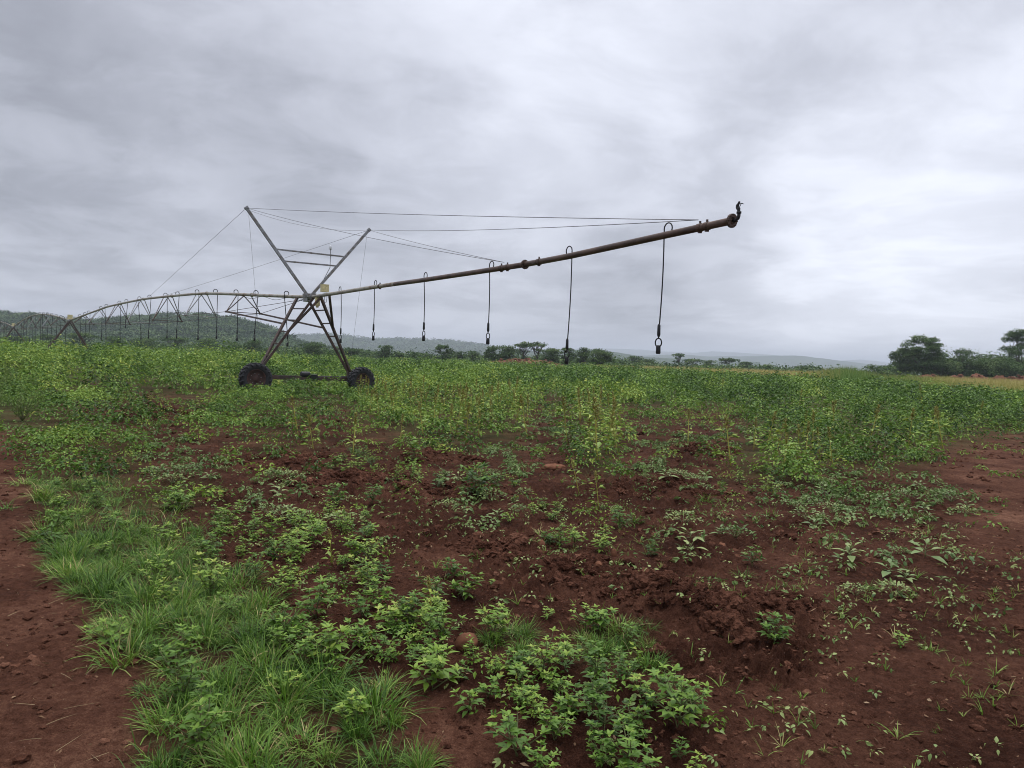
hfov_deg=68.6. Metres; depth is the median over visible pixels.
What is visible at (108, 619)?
grass tuft
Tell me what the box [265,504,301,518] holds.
pale weed
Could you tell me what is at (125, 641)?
grass tuft
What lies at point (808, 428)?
tall weed
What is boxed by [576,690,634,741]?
leafy weed
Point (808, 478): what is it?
pale weed
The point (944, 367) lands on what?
tree
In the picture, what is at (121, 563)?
grass tuft
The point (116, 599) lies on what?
grass tuft
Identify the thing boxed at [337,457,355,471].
leafy weed
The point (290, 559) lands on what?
leafy weed
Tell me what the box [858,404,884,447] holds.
tall weed
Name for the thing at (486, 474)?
leafy weed
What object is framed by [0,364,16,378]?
feathery weed
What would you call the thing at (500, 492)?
pale weed
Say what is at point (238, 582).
grass tuft
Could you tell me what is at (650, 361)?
tree
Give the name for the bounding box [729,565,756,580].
grass tuft
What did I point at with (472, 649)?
leafy weed
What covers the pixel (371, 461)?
leafy weed
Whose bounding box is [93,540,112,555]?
leafy weed
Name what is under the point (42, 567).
grass tuft
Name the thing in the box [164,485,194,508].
leafy weed
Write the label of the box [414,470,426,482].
leafy weed
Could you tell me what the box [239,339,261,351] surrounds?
tree
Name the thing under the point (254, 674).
grass tuft
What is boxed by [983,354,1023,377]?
bush
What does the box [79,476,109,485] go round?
grass tuft
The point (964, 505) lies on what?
pale weed
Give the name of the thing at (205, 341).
tree
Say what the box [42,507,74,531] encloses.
leafy weed
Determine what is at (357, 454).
leafy weed
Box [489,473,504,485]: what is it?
leafy weed
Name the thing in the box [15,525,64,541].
grass tuft
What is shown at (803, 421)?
tall weed
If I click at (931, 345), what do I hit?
tree
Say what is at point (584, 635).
grass tuft
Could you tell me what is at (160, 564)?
leafy weed
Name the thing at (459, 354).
tree
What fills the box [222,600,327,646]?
grass tuft
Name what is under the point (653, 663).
grass tuft
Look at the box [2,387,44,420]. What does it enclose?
feathery weed
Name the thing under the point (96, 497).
leafy weed
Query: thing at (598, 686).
leafy weed
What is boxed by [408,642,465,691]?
leafy weed
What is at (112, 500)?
grass tuft
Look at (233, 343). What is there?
tree
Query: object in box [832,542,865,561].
pale weed
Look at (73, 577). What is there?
grass tuft
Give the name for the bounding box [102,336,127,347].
tree
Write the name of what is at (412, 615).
leafy weed
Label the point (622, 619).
grass tuft
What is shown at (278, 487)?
pale weed
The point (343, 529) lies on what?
leafy weed
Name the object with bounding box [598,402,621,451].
tall weed
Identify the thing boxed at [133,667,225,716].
grass tuft
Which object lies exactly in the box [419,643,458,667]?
leafy weed
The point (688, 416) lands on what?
tall weed
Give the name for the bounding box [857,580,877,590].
grass tuft
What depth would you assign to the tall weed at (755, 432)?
14.90 m
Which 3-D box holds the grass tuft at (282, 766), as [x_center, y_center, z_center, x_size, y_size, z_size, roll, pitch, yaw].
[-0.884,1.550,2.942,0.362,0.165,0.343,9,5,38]
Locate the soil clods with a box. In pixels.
[0,391,1023,767]
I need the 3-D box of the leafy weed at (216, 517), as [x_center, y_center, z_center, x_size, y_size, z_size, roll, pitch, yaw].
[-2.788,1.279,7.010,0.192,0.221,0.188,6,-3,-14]
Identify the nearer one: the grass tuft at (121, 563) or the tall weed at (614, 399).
the grass tuft at (121, 563)
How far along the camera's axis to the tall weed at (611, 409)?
18.37 m
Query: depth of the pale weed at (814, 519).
7.92 m
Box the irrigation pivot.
[0,201,742,393]
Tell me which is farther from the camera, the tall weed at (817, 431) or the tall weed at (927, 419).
the tall weed at (927, 419)
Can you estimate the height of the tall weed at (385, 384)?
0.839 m
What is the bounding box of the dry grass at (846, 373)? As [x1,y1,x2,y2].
[590,364,1023,391]
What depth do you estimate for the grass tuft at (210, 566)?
5.66 m
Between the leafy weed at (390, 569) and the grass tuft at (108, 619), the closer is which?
the grass tuft at (108, 619)
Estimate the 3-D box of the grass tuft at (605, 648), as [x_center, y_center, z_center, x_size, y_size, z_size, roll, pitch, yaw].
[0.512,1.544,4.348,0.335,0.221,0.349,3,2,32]
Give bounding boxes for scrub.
[1,335,1023,378]
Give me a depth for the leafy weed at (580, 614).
4.71 m
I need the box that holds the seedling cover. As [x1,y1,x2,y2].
[181,490,1023,767]
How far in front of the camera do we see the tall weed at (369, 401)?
20.26 m
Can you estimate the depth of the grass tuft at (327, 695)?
3.65 m
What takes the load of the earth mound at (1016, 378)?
on the ground at (20, 718)
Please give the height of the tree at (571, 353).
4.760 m
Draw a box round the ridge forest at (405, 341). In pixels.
[295,332,654,357]
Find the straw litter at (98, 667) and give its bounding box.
[0,438,317,767]
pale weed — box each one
[139,465,165,475]
[158,473,187,481]
[169,464,197,475]
[200,470,217,478]
[253,503,284,514]
[257,467,286,477]
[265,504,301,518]
[270,486,288,495]
[276,470,304,479]
[320,509,365,524]
[435,498,456,507]
[473,487,508,500]
[489,508,506,519]
[509,504,525,511]
[516,487,532,492]
[659,469,678,478]
[664,510,703,524]
[670,468,689,473]
[675,527,704,541]
[677,536,706,549]
[684,473,707,482]
[695,469,714,480]
[695,482,715,489]
[717,524,755,537]
[786,500,808,509]
[789,506,828,520]
[801,475,817,482]
[802,516,824,528]
[812,476,834,483]
[818,501,841,512]
[832,493,856,503]
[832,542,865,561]
[836,581,875,595]
[873,578,918,595]
[875,558,911,576]
[890,546,908,552]
[893,488,921,498]
[895,570,916,582]
[909,538,947,564]
[933,489,968,501]
[952,504,979,514]
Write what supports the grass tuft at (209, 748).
on the ground at (20, 718)
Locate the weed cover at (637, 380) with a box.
[0,334,1023,531]
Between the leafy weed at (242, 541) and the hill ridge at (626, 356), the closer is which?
the leafy weed at (242, 541)
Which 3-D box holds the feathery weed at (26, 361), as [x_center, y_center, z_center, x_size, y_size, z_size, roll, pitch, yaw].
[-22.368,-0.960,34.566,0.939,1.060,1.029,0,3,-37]
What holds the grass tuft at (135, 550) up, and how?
on the ground at (20, 718)
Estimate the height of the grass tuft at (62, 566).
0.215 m
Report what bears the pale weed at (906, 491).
on the ground at (20, 718)
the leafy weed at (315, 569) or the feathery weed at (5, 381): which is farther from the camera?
the feathery weed at (5, 381)
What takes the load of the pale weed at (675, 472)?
on the ground at (20, 718)
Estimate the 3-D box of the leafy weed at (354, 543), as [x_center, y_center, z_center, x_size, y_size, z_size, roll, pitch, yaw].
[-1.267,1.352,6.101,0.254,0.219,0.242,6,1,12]
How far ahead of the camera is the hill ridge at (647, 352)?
5927.48 m
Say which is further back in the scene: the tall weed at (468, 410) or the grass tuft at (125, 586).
the tall weed at (468, 410)
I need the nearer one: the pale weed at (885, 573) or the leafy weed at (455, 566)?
the leafy weed at (455, 566)
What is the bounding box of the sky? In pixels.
[0,0,1023,362]
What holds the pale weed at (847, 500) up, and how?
on the ground at (20, 718)
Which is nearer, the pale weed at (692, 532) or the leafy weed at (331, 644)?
the leafy weed at (331, 644)
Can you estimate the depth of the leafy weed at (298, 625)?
4.36 m
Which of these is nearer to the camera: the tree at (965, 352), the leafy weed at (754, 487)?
the leafy weed at (754, 487)
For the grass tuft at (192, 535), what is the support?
on the ground at (20, 718)
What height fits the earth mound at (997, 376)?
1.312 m
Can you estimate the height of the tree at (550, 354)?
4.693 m
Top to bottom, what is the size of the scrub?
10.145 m
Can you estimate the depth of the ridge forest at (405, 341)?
1905.67 m
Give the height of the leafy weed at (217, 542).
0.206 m
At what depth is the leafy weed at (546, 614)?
4.92 m
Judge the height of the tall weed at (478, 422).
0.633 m
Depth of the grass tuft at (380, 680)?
3.85 m
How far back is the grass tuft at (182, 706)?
3.54 m
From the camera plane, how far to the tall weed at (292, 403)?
15.14 m
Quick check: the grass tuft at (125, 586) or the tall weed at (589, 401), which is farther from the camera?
the tall weed at (589, 401)
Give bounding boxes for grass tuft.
[0,498,23,510]
[2,473,49,485]
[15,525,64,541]
[19,480,69,503]
[20,516,76,542]
[31,539,115,567]
[32,554,95,577]
[33,537,64,552]
[33,556,57,570]
[34,533,94,564]
[35,477,70,489]
[37,548,118,585]
[38,493,79,505]
[42,530,108,557]
[47,513,103,531]
[51,508,92,525]
[52,573,112,599]
[55,553,146,598]
[55,569,90,583]
[59,503,92,514]
[65,521,131,544]
[66,619,184,675]
[69,567,141,607]
[70,482,93,491]
[72,523,101,539]
[75,561,123,581]
[76,491,95,496]
[77,608,138,643]
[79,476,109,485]
[82,555,114,567]
[83,612,121,627]
[85,543,128,560]
[87,586,149,617]
[88,520,142,542]
[90,570,191,614]
[92,494,126,506]
[93,552,141,573]
[93,599,177,642]
[94,540,129,555]
[99,574,153,596]
[107,596,187,629]
[110,550,172,579]
[116,531,149,545]
[117,537,181,564]
[118,627,157,653]
[119,518,160,535]
[119,564,194,598]
[119,686,222,744]
[123,542,148,555]
[124,528,162,544]
[125,741,217,767]
[126,502,153,517]
[126,674,175,701]
[129,535,197,555]
[129,732,204,767]
[132,544,184,570]
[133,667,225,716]
[136,531,175,548]
[136,587,225,632]
[139,631,180,658]
[142,644,209,678]
[148,573,211,599]
[153,497,192,509]
[153,578,211,608]
[155,650,239,686]
[158,599,195,616]
[161,709,271,767]
[162,680,249,720]
[165,556,202,578]
[166,559,216,583]
[169,685,263,740]
[170,602,235,646]
[172,544,196,554]
[178,581,236,605]
[179,549,209,561]
[181,524,201,532]
[181,594,238,625]
[184,530,204,540]
[184,558,230,577]
[186,663,287,727]
[191,654,264,695]
[192,704,295,767]
[193,574,237,590]
[196,558,282,592]
[201,630,236,650]
[205,588,244,605]
[209,557,262,579]
[209,608,289,652]
[210,582,289,617]
[210,592,277,624]
[221,633,270,659]
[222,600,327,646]
[223,645,308,695]
[224,606,281,631]
[224,631,295,676]
[226,715,281,746]
[229,580,296,611]
[237,658,335,722]
[248,752,322,767]
[258,699,313,730]
[262,637,296,652]
[264,713,334,761]
[265,637,376,710]
[273,645,334,682]
[291,669,382,720]
[296,735,350,767]
[305,667,444,738]
[321,702,380,748]
[336,681,414,724]
[343,727,411,767]
[356,666,410,696]
[372,704,411,734]
[390,732,453,767]
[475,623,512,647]
[497,613,534,638]
[501,613,547,642]
[509,635,541,654]
[569,626,605,645]
[575,625,628,659]
[589,605,652,642]
[600,632,637,651]
[626,511,646,525]
[629,643,673,675]
[633,616,665,633]
[636,636,655,647]
[697,495,716,501]
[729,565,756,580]
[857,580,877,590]
[918,641,948,654]
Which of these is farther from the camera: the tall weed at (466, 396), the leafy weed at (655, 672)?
the tall weed at (466, 396)
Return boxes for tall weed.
[289,396,301,435]
[301,413,319,448]
[321,528,338,565]
[344,412,364,451]
[363,390,376,415]
[372,391,383,419]
[379,382,389,398]
[387,391,400,421]
[390,390,398,410]
[396,413,408,446]
[412,401,430,434]
[420,575,442,618]
[424,392,438,418]
[439,382,449,412]
[446,406,457,433]
[451,389,468,432]
[454,402,473,445]
[457,387,471,424]
[458,392,471,415]
[474,396,485,426]
[474,410,484,436]
[478,389,487,418]
[486,397,497,421]
[487,387,501,419]
[493,384,503,406]
[510,389,520,416]
[510,399,521,423]
[514,395,534,436]
[524,394,534,416]
[554,396,577,442]
[567,459,586,492]
[573,391,586,420]
[574,399,582,422]
[576,392,587,414]
[578,397,611,462]
[585,388,592,415]
[585,417,594,444]
[586,471,608,509]
[593,391,606,419]
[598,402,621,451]
[603,393,614,424]
[606,414,625,452]
[607,396,619,426]
[608,398,623,434]
[681,408,698,442]
[714,414,743,465]
[746,417,762,450]
[762,411,778,446]
[769,426,788,455]
[775,418,801,460]
[776,433,792,472]
[788,424,806,459]
[796,411,807,439]
[800,421,818,453]
[804,410,821,447]
[811,427,820,457]
[821,426,840,467]
[824,401,837,437]
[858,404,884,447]
[901,408,923,444]
[923,405,943,437]
[924,406,956,452]
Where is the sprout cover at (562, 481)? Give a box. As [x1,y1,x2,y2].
[208,466,958,530]
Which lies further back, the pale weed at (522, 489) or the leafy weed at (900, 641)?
the pale weed at (522, 489)
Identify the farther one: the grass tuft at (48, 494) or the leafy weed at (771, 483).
the leafy weed at (771, 483)
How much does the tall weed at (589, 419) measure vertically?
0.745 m
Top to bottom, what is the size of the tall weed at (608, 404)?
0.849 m
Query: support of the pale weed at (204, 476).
on the ground at (20, 718)
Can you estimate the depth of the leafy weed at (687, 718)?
3.44 m
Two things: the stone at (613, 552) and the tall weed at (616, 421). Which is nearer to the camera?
the stone at (613, 552)
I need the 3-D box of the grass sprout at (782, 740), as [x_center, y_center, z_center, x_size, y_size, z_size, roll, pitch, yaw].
[1.211,1.588,3.397,0.181,0.094,0.085,1,2,-30]
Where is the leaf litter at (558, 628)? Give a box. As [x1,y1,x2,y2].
[0,470,1022,767]
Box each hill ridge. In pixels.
[296,333,499,355]
[517,350,759,366]
[532,348,892,365]
[636,355,893,369]
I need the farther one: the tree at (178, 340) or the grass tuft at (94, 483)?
the tree at (178, 340)
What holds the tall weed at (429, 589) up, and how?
on the ground at (20, 718)
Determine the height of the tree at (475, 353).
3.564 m
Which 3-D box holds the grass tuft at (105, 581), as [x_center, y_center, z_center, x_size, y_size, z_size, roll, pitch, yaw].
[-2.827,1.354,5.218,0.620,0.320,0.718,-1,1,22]
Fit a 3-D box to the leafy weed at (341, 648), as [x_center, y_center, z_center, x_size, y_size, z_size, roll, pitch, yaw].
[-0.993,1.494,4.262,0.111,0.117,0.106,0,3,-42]
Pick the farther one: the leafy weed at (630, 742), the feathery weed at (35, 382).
the feathery weed at (35, 382)
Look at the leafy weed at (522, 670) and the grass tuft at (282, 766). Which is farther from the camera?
the leafy weed at (522, 670)
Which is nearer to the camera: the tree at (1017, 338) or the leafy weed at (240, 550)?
the leafy weed at (240, 550)
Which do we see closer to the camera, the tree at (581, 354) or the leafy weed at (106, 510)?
the leafy weed at (106, 510)
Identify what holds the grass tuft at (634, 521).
on the ground at (20, 718)
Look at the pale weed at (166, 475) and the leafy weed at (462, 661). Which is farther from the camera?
the pale weed at (166, 475)
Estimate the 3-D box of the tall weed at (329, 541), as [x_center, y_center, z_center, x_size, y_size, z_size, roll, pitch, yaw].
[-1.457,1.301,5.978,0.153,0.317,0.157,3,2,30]
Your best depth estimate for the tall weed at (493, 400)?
19.55 m
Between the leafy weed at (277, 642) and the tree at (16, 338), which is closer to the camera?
the leafy weed at (277, 642)
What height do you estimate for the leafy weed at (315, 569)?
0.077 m
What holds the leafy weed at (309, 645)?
on the ground at (20, 718)
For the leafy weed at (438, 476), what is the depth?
9.53 m
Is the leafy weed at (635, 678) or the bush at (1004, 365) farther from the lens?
the bush at (1004, 365)
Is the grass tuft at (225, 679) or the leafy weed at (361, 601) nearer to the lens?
the grass tuft at (225, 679)
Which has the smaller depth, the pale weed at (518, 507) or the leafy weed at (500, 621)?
the leafy weed at (500, 621)
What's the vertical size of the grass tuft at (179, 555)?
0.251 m
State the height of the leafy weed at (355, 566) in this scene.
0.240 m
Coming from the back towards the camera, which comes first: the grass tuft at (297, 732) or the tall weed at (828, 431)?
the tall weed at (828, 431)
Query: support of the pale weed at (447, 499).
on the ground at (20, 718)
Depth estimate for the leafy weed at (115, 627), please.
4.18 m
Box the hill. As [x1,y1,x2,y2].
[41,319,244,337]
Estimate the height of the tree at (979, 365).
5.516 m
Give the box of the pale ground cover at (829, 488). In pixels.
[123,398,1023,617]
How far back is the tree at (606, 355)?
153.85 m
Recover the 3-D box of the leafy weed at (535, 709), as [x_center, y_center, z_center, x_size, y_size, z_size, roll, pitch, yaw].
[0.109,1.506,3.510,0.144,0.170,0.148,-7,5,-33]
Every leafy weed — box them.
[30,522,71,548]
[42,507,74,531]
[44,476,62,492]
[47,493,69,511]
[74,508,87,515]
[80,616,128,649]
[82,485,111,506]
[83,475,100,491]
[93,484,108,495]
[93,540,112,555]
[98,503,121,520]
[102,511,128,530]
[127,523,147,534]
[138,547,175,583]
[147,576,180,602]
[151,521,181,544]
[152,644,207,701]
[156,487,181,507]
[160,680,229,753]
[161,623,202,657]
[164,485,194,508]
[190,536,215,560]
[192,551,230,591]
[200,543,221,565]
[202,532,224,553]
[203,509,223,528]
[208,521,231,539]
[216,500,246,527]
[216,591,242,617]
[234,545,248,558]
[237,512,270,534]
[239,536,254,548]
[240,557,254,568]
[241,551,271,580]
[250,531,260,539]
[255,515,285,535]
[258,537,273,550]
[260,599,310,640]
[263,540,285,559]
[266,626,296,655]
[266,669,303,696]
[267,573,287,587]
[274,526,309,556]
[276,526,312,561]
[276,569,305,592]
[280,559,299,577]
[280,627,335,666]
[282,526,295,541]
[284,557,296,565]
[285,508,315,534]
[291,620,336,655]
[299,519,324,546]
[299,575,336,618]
[304,622,355,666]
[308,515,326,537]
[308,564,319,571]
[315,656,342,675]
[321,501,337,514]
[322,482,347,504]
[327,587,338,603]
[329,455,341,467]
[330,511,350,531]
[332,571,350,586]
[332,639,346,652]
[332,688,371,721]
[336,553,353,567]
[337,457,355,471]
[341,591,377,617]
[342,520,352,532]
[342,535,369,559]
[344,617,382,647]
[344,654,366,672]
[347,520,375,538]
[348,554,379,584]
[349,445,367,461]
[349,455,366,469]
[356,505,374,519]
[356,556,381,587]
[356,575,393,604]
[358,628,404,656]
[359,538,380,561]
[362,522,378,536]
[362,538,382,558]
[364,484,384,502]
[367,454,375,464]
[369,603,406,627]
[374,559,393,577]
[375,634,404,662]
[384,614,412,637]
[389,465,406,480]
[391,596,428,630]
[393,594,409,604]
[395,589,425,622]
[401,643,420,665]
[403,434,429,460]
[403,631,446,658]
[404,627,424,646]
[407,461,421,474]
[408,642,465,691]
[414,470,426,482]
[419,608,447,632]
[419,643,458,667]
[422,576,448,605]
[423,590,449,612]
[423,605,467,643]
[431,478,444,488]
[433,470,446,481]
[441,557,466,577]
[449,570,484,600]
[449,659,472,681]
[450,687,484,717]
[459,462,499,496]
[462,634,482,664]
[475,603,511,638]
[476,673,503,697]
[480,466,491,476]
[483,706,551,757]
[485,653,505,674]
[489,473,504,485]
[505,646,533,674]
[505,679,540,707]
[508,476,521,485]
[508,662,532,686]
[516,687,547,720]
[524,626,570,678]
[524,739,560,767]
[526,651,540,665]
[528,502,541,514]
[534,707,575,739]
[535,497,549,507]
[540,531,558,545]
[540,670,573,695]
[541,606,554,618]
[545,510,559,519]
[549,633,582,661]
[550,501,564,510]
[550,519,570,546]
[550,692,579,715]
[557,650,579,671]
[566,671,616,714]
[567,524,585,544]
[569,602,599,630]
[574,635,621,680]
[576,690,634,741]
[584,607,617,633]
[585,682,611,694]
[586,730,617,767]
[591,533,615,552]
[595,713,661,767]
[598,524,613,539]
[605,645,639,680]
[610,505,634,527]
[611,701,653,730]
[618,622,638,644]
[618,761,641,767]
[622,715,651,742]
[625,673,650,695]
[637,685,663,709]
[641,532,659,555]
[644,661,712,726]
[645,663,695,704]
[670,736,694,758]
[678,686,709,714]
[683,749,706,767]
[732,472,745,482]
[740,545,764,565]
[747,485,757,493]
[755,611,794,643]
[756,460,771,471]
[759,475,780,494]
[766,464,789,481]
[893,630,911,647]
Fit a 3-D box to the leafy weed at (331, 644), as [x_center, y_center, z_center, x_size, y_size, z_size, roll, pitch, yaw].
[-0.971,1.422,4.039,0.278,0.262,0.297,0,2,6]
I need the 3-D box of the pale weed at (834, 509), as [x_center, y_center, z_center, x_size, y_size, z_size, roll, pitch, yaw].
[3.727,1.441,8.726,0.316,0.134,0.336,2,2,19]
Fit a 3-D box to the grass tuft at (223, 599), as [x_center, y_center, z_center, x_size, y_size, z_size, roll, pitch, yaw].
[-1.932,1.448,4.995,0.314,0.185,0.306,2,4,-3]
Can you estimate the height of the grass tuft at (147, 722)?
0.219 m
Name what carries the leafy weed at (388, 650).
on the ground at (20, 718)
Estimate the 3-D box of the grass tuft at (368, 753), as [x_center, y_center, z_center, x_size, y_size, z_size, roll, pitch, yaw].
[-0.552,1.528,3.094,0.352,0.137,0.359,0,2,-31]
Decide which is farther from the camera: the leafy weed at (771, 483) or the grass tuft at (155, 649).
the leafy weed at (771, 483)
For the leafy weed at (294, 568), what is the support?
on the ground at (20, 718)
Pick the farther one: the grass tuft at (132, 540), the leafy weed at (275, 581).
the grass tuft at (132, 540)
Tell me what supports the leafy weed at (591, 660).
on the ground at (20, 718)
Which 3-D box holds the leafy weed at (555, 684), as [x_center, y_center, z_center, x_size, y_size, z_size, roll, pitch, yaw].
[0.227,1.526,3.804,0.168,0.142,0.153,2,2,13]
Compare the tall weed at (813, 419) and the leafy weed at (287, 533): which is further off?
the tall weed at (813, 419)
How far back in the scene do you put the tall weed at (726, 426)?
12.47 m
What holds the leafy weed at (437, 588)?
on the ground at (20, 718)
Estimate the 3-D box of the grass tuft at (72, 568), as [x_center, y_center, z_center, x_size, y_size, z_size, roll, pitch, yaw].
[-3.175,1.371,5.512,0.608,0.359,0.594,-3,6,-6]
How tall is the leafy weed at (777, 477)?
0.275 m
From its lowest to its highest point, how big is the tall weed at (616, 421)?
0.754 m
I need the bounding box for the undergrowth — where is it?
[13,422,937,738]
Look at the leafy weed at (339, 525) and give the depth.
7.11 m
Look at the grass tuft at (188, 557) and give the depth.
6.04 m
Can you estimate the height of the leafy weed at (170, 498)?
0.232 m
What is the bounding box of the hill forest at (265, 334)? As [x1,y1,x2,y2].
[0,310,377,352]
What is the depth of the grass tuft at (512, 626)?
4.67 m
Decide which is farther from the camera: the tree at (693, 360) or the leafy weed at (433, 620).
the tree at (693, 360)
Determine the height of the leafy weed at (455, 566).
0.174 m
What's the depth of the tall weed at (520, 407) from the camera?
16.53 m
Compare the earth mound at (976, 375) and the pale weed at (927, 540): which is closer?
the pale weed at (927, 540)
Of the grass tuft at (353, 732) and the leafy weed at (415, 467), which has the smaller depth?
the grass tuft at (353, 732)
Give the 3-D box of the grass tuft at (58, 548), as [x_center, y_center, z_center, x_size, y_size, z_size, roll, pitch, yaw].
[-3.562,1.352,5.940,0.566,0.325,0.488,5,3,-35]
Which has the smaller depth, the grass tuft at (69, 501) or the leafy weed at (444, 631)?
the leafy weed at (444, 631)
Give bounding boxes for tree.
[0,335,30,342]
[33,334,64,342]
[63,332,100,346]
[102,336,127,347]
[128,337,164,348]
[158,337,188,348]
[189,338,220,350]
[225,341,244,350]
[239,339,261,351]
[298,341,326,355]
[343,347,363,356]
[361,351,374,356]
[377,345,392,358]
[389,352,404,358]
[417,352,432,357]
[433,344,454,359]
[453,351,467,359]
[465,350,482,361]
[483,345,499,360]
[493,345,519,360]
[514,341,531,358]
[527,341,547,360]
[537,347,561,363]
[558,348,576,364]
[573,347,589,364]
[585,348,615,364]
[625,356,643,363]
[643,358,654,365]
[671,353,684,365]
[681,358,705,366]
[702,360,717,366]
[718,357,739,367]
[738,361,754,369]
[757,364,778,368]
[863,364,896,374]
[883,347,914,374]
[894,334,948,375]
[916,354,964,376]
[946,348,977,375]
[962,353,998,377]
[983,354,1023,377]
[997,328,1023,375]
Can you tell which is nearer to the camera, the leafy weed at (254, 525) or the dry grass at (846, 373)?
the leafy weed at (254, 525)
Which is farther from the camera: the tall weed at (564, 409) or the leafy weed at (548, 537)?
the tall weed at (564, 409)
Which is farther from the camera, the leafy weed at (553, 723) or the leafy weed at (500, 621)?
the leafy weed at (500, 621)
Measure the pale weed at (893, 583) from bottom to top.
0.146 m
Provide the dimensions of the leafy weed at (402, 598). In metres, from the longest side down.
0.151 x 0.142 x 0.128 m
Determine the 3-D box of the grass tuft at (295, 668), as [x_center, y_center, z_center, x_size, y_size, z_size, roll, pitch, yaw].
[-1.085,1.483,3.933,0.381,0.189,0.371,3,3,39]
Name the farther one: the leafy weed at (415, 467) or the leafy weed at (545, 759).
the leafy weed at (415, 467)
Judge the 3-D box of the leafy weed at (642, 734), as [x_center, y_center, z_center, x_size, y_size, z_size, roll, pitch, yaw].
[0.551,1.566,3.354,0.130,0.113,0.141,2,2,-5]
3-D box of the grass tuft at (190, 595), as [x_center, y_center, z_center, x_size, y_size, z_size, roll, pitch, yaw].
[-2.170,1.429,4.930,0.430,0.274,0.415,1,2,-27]
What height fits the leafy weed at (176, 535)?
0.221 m
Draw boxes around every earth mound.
[493,358,562,365]
[949,374,963,378]
[968,373,987,380]
[991,375,1006,380]
[1007,374,1023,381]
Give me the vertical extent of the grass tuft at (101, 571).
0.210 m
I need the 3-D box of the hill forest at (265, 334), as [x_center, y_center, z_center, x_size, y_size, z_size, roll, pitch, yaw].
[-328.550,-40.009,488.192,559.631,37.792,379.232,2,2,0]
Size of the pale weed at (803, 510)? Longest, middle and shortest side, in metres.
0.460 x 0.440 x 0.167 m
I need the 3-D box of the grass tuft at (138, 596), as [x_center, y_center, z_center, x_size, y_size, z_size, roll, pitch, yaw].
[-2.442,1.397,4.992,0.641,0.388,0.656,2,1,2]
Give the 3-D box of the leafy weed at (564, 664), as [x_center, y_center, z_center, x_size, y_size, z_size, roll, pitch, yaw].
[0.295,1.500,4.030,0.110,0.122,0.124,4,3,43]
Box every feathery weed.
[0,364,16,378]
[0,371,26,399]
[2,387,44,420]
[16,354,38,373]
[27,376,45,391]
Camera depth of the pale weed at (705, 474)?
10.73 m
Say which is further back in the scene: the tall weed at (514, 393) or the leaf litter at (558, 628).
the tall weed at (514, 393)
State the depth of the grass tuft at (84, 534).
6.66 m
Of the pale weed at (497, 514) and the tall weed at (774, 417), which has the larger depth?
the tall weed at (774, 417)
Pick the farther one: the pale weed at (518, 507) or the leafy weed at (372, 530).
the pale weed at (518, 507)
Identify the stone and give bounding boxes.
[455,632,477,651]
[538,540,544,547]
[541,463,565,470]
[595,561,601,566]
[611,549,616,556]
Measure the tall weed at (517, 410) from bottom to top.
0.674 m
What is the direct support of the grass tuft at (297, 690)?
on the ground at (20, 718)
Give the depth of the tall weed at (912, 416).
15.35 m
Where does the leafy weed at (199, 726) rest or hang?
on the ground at (20, 718)
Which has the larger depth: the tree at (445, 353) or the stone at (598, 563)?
the tree at (445, 353)
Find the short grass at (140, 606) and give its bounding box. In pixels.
[28,469,650,767]
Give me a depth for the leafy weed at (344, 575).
5.36 m
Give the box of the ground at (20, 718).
[0,362,1023,767]
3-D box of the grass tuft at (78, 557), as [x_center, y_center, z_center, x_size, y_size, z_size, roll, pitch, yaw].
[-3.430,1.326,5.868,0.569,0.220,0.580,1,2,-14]
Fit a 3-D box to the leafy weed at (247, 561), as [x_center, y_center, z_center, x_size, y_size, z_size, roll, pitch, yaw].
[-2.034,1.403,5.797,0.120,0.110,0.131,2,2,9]
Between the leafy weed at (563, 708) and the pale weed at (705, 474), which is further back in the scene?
the pale weed at (705, 474)
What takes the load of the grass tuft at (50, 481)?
on the ground at (20, 718)
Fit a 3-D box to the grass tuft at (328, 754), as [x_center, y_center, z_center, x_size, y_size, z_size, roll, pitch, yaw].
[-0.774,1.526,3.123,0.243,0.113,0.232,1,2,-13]
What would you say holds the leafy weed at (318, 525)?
on the ground at (20, 718)
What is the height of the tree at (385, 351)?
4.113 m
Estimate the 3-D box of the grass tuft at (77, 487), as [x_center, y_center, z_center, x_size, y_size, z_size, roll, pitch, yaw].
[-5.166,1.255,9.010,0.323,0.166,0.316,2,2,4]
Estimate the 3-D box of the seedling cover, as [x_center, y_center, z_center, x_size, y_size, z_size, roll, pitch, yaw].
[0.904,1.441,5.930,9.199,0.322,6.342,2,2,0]
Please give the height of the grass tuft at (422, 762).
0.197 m
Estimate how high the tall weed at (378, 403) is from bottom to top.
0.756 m
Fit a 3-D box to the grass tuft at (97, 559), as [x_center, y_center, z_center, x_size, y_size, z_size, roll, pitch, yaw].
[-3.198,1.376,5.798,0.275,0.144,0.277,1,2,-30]
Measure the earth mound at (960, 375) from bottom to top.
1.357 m
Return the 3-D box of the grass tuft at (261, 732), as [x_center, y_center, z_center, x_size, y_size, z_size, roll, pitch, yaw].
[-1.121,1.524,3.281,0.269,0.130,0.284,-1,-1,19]
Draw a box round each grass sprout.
[706,673,727,685]
[770,724,795,747]
[877,721,919,739]
[983,659,1007,672]
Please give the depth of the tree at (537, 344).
167.79 m
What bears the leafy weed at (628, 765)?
on the ground at (20, 718)
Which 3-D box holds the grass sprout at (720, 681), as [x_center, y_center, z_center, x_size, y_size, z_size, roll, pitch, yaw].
[1.093,1.553,3.938,0.141,0.063,0.051,1,2,-10]
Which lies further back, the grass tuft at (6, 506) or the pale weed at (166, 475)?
the pale weed at (166, 475)
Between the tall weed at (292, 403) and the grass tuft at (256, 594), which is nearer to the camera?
the grass tuft at (256, 594)
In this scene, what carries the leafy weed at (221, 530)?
on the ground at (20, 718)
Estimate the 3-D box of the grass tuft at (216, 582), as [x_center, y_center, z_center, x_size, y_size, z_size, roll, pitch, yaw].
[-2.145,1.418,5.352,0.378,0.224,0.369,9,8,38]

